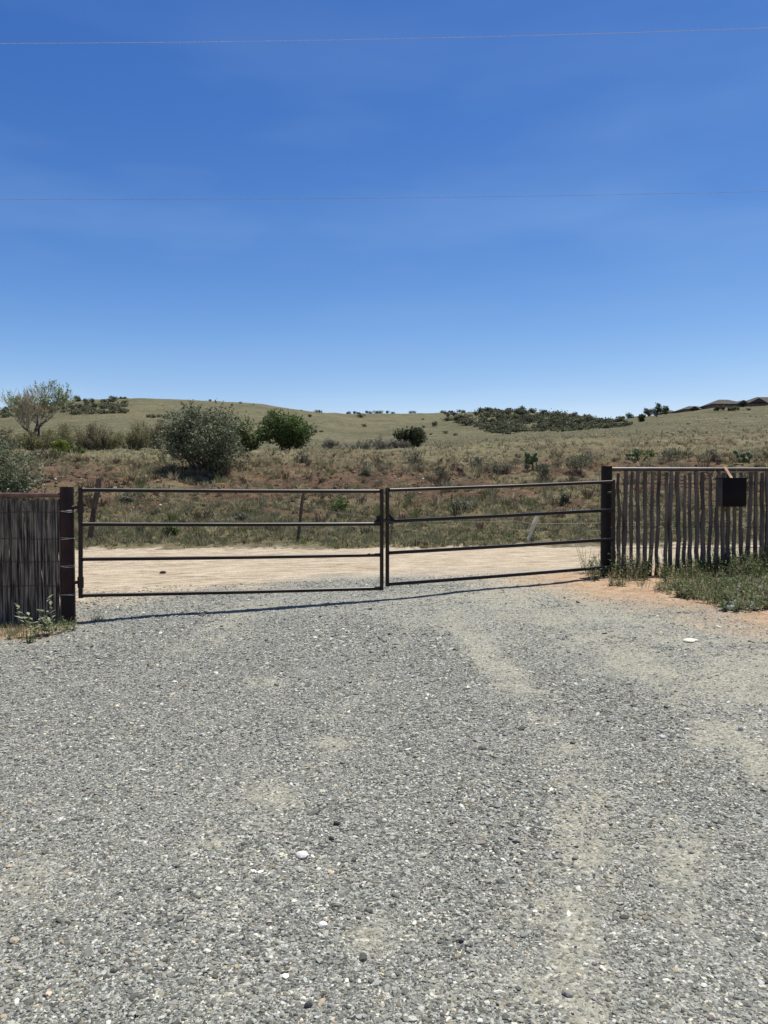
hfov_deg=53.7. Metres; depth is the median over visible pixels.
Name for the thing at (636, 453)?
prickly pear
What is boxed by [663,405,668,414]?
tree
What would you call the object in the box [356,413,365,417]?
hill shrub
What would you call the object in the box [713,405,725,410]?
tree
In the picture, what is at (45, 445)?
brush clump
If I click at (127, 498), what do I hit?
sage bush
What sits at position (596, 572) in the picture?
weed plant
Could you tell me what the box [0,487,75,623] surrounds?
stick fence
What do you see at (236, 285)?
sky
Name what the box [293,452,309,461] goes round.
sage bush
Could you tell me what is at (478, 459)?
sage bush
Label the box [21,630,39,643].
weed plant
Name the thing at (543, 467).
sage bush
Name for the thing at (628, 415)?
tree
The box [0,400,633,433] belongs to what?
scrub
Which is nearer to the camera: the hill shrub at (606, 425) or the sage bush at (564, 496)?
the sage bush at (564, 496)
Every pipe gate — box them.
[71,487,383,597]
[385,480,615,586]
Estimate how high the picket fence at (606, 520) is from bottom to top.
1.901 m
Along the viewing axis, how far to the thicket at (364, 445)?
59.59 m
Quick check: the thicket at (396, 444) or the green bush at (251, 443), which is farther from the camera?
the thicket at (396, 444)
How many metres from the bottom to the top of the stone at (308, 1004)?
0.020 m
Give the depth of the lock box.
10.98 m
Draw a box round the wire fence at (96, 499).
[4,478,758,541]
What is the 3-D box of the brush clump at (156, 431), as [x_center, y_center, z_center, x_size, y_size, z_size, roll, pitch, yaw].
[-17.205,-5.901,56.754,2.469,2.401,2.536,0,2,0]
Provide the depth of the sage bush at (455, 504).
21.86 m
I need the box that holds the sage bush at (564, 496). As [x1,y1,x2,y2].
[551,488,572,503]
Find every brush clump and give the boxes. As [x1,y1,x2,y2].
[0,425,17,450]
[10,429,44,450]
[14,436,50,449]
[33,427,57,448]
[44,420,79,447]
[55,430,91,448]
[68,420,112,450]
[87,432,118,450]
[104,428,123,449]
[108,419,153,450]
[133,431,154,447]
[139,417,166,448]
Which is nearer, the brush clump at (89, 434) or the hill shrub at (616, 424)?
the brush clump at (89, 434)
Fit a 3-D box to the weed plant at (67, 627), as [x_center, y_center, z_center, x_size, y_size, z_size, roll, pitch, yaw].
[-3.534,1.250,8.473,0.228,0.182,0.286,1,2,27]
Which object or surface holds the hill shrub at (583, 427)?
on the hills
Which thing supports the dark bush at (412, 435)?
on the hills
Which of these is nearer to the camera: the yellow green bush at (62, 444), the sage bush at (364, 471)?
the sage bush at (364, 471)
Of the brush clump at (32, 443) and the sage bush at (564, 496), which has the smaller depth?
the sage bush at (564, 496)
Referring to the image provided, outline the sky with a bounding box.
[0,0,767,418]
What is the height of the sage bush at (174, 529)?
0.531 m
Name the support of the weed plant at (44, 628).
on the gravel driveway
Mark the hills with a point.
(341, 428)
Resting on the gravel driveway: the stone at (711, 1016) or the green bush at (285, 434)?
the stone at (711, 1016)
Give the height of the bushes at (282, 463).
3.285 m
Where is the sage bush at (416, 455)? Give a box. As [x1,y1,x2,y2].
[402,447,423,462]
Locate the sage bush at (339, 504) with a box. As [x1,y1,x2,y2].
[328,497,351,511]
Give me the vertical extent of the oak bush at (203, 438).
3.032 m
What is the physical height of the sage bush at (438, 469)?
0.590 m
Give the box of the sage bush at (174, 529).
[162,518,180,534]
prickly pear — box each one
[524,451,538,468]
[626,448,640,460]
[733,449,752,462]
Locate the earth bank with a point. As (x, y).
(560, 473)
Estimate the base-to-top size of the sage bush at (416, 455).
0.836 m
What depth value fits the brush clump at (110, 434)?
59.75 m
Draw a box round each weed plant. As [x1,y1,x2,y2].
[14,595,60,636]
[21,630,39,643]
[54,615,80,630]
[587,557,605,579]
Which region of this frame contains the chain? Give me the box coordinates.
[376,515,393,532]
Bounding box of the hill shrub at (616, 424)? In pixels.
[611,422,624,427]
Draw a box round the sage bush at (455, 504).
[449,498,472,511]
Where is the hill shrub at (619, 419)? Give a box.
[614,416,624,421]
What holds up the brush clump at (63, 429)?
on the hills
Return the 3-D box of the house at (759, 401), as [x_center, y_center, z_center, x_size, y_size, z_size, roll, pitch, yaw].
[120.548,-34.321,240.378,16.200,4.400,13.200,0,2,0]
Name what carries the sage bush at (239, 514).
on the earth bank
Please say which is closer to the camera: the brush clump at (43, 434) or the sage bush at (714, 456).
the sage bush at (714, 456)
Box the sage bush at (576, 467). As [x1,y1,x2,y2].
[564,451,591,474]
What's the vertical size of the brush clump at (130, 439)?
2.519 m
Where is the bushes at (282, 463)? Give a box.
[9,448,765,536]
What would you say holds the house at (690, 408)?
on the hills
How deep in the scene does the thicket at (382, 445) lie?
61.73 m
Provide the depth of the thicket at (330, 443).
57.53 m
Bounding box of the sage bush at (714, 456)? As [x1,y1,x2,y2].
[699,448,725,460]
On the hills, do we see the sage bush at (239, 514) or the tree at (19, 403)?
the tree at (19, 403)
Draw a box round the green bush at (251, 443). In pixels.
[230,415,263,452]
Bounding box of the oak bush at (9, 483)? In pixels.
[0,419,52,512]
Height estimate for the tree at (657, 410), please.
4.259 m
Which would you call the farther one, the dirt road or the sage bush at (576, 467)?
the sage bush at (576, 467)
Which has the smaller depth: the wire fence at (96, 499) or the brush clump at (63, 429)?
the wire fence at (96, 499)
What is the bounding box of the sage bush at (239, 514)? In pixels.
[231,510,250,520]
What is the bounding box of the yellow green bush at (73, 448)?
[67,445,85,452]
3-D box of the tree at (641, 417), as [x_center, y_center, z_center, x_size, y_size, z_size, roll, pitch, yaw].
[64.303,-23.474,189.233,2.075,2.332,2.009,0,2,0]
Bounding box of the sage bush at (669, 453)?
[657,447,681,460]
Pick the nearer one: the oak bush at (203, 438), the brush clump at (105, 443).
the oak bush at (203, 438)
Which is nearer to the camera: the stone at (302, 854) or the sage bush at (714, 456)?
the stone at (302, 854)
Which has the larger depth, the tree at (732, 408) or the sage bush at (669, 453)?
the tree at (732, 408)
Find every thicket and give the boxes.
[321,438,342,448]
[344,439,372,449]
[368,435,398,449]
[390,439,410,448]
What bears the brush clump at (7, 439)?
on the hills
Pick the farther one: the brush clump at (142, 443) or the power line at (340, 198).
the brush clump at (142, 443)
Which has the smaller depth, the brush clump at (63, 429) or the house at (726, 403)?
the brush clump at (63, 429)
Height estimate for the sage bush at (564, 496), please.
0.590 m
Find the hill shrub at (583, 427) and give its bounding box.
[578,424,591,429]
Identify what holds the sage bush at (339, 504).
on the earth bank
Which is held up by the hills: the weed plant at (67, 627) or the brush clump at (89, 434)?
the brush clump at (89, 434)
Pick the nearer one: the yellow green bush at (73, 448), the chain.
the chain
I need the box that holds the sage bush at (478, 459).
[461,455,486,465]
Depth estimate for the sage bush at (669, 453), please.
31.26 m
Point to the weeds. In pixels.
(730, 564)
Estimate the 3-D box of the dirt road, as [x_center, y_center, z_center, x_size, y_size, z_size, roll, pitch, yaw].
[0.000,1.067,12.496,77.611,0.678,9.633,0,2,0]
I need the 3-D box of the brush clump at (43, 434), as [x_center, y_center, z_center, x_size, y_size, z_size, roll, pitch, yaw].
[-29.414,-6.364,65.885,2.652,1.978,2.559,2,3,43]
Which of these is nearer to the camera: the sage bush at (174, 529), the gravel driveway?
the gravel driveway
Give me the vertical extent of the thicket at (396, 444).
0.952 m
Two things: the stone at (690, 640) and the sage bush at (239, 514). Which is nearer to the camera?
the stone at (690, 640)
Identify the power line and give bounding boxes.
[0,27,767,43]
[38,191,767,199]
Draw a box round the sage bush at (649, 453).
[639,450,655,459]
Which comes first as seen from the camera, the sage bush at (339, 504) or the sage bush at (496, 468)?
the sage bush at (339, 504)
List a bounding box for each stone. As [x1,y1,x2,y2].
[296,851,308,858]
[304,1001,312,1008]
[318,921,327,927]
[684,638,698,641]
[707,1012,715,1020]
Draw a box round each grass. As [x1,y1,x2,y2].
[0,618,76,639]
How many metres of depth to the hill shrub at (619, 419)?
224.10 m
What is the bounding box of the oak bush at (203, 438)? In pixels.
[151,398,253,471]
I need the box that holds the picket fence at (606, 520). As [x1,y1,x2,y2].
[600,466,767,576]
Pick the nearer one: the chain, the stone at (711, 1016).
the stone at (711, 1016)
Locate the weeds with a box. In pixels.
[575,542,767,611]
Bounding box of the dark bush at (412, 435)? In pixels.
[392,425,427,446]
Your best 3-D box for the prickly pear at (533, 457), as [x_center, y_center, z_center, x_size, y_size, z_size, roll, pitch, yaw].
[5.590,-1.981,28.820,0.591,0.707,0.664,0,2,0]
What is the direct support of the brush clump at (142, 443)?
on the hills
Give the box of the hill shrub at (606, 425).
[603,423,613,427]
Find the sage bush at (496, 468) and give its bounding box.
[490,461,514,473]
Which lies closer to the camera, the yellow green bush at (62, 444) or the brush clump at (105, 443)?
the yellow green bush at (62, 444)
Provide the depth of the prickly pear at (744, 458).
29.01 m
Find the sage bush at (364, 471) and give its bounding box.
[358,463,374,475]
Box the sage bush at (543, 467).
[536,463,554,480]
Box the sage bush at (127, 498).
[116,492,137,504]
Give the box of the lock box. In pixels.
[714,466,746,506]
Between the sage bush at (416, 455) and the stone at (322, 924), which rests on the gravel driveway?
the stone at (322, 924)
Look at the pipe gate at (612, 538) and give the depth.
10.47 m
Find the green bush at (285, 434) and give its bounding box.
[254,408,317,450]
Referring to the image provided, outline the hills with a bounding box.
[0,398,767,455]
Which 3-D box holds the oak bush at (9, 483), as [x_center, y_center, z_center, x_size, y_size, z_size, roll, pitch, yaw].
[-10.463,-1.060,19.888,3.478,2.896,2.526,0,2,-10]
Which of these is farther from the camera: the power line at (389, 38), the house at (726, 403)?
the house at (726, 403)
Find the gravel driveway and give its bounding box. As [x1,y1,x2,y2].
[0,574,767,1023]
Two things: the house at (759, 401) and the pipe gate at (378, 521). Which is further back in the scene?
the house at (759, 401)
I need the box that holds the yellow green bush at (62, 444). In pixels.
[50,436,69,451]
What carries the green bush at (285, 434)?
on the hills
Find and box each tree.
[0,379,76,438]
[624,412,633,418]
[637,413,645,421]
[643,408,653,415]
[651,402,663,416]
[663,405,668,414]
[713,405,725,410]
[727,406,739,410]
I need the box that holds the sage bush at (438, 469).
[431,466,449,478]
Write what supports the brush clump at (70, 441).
on the hills
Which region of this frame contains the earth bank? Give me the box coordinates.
[1,443,767,548]
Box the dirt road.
[0,543,758,628]
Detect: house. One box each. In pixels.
[671,406,702,412]
[700,400,746,408]
[744,397,767,406]

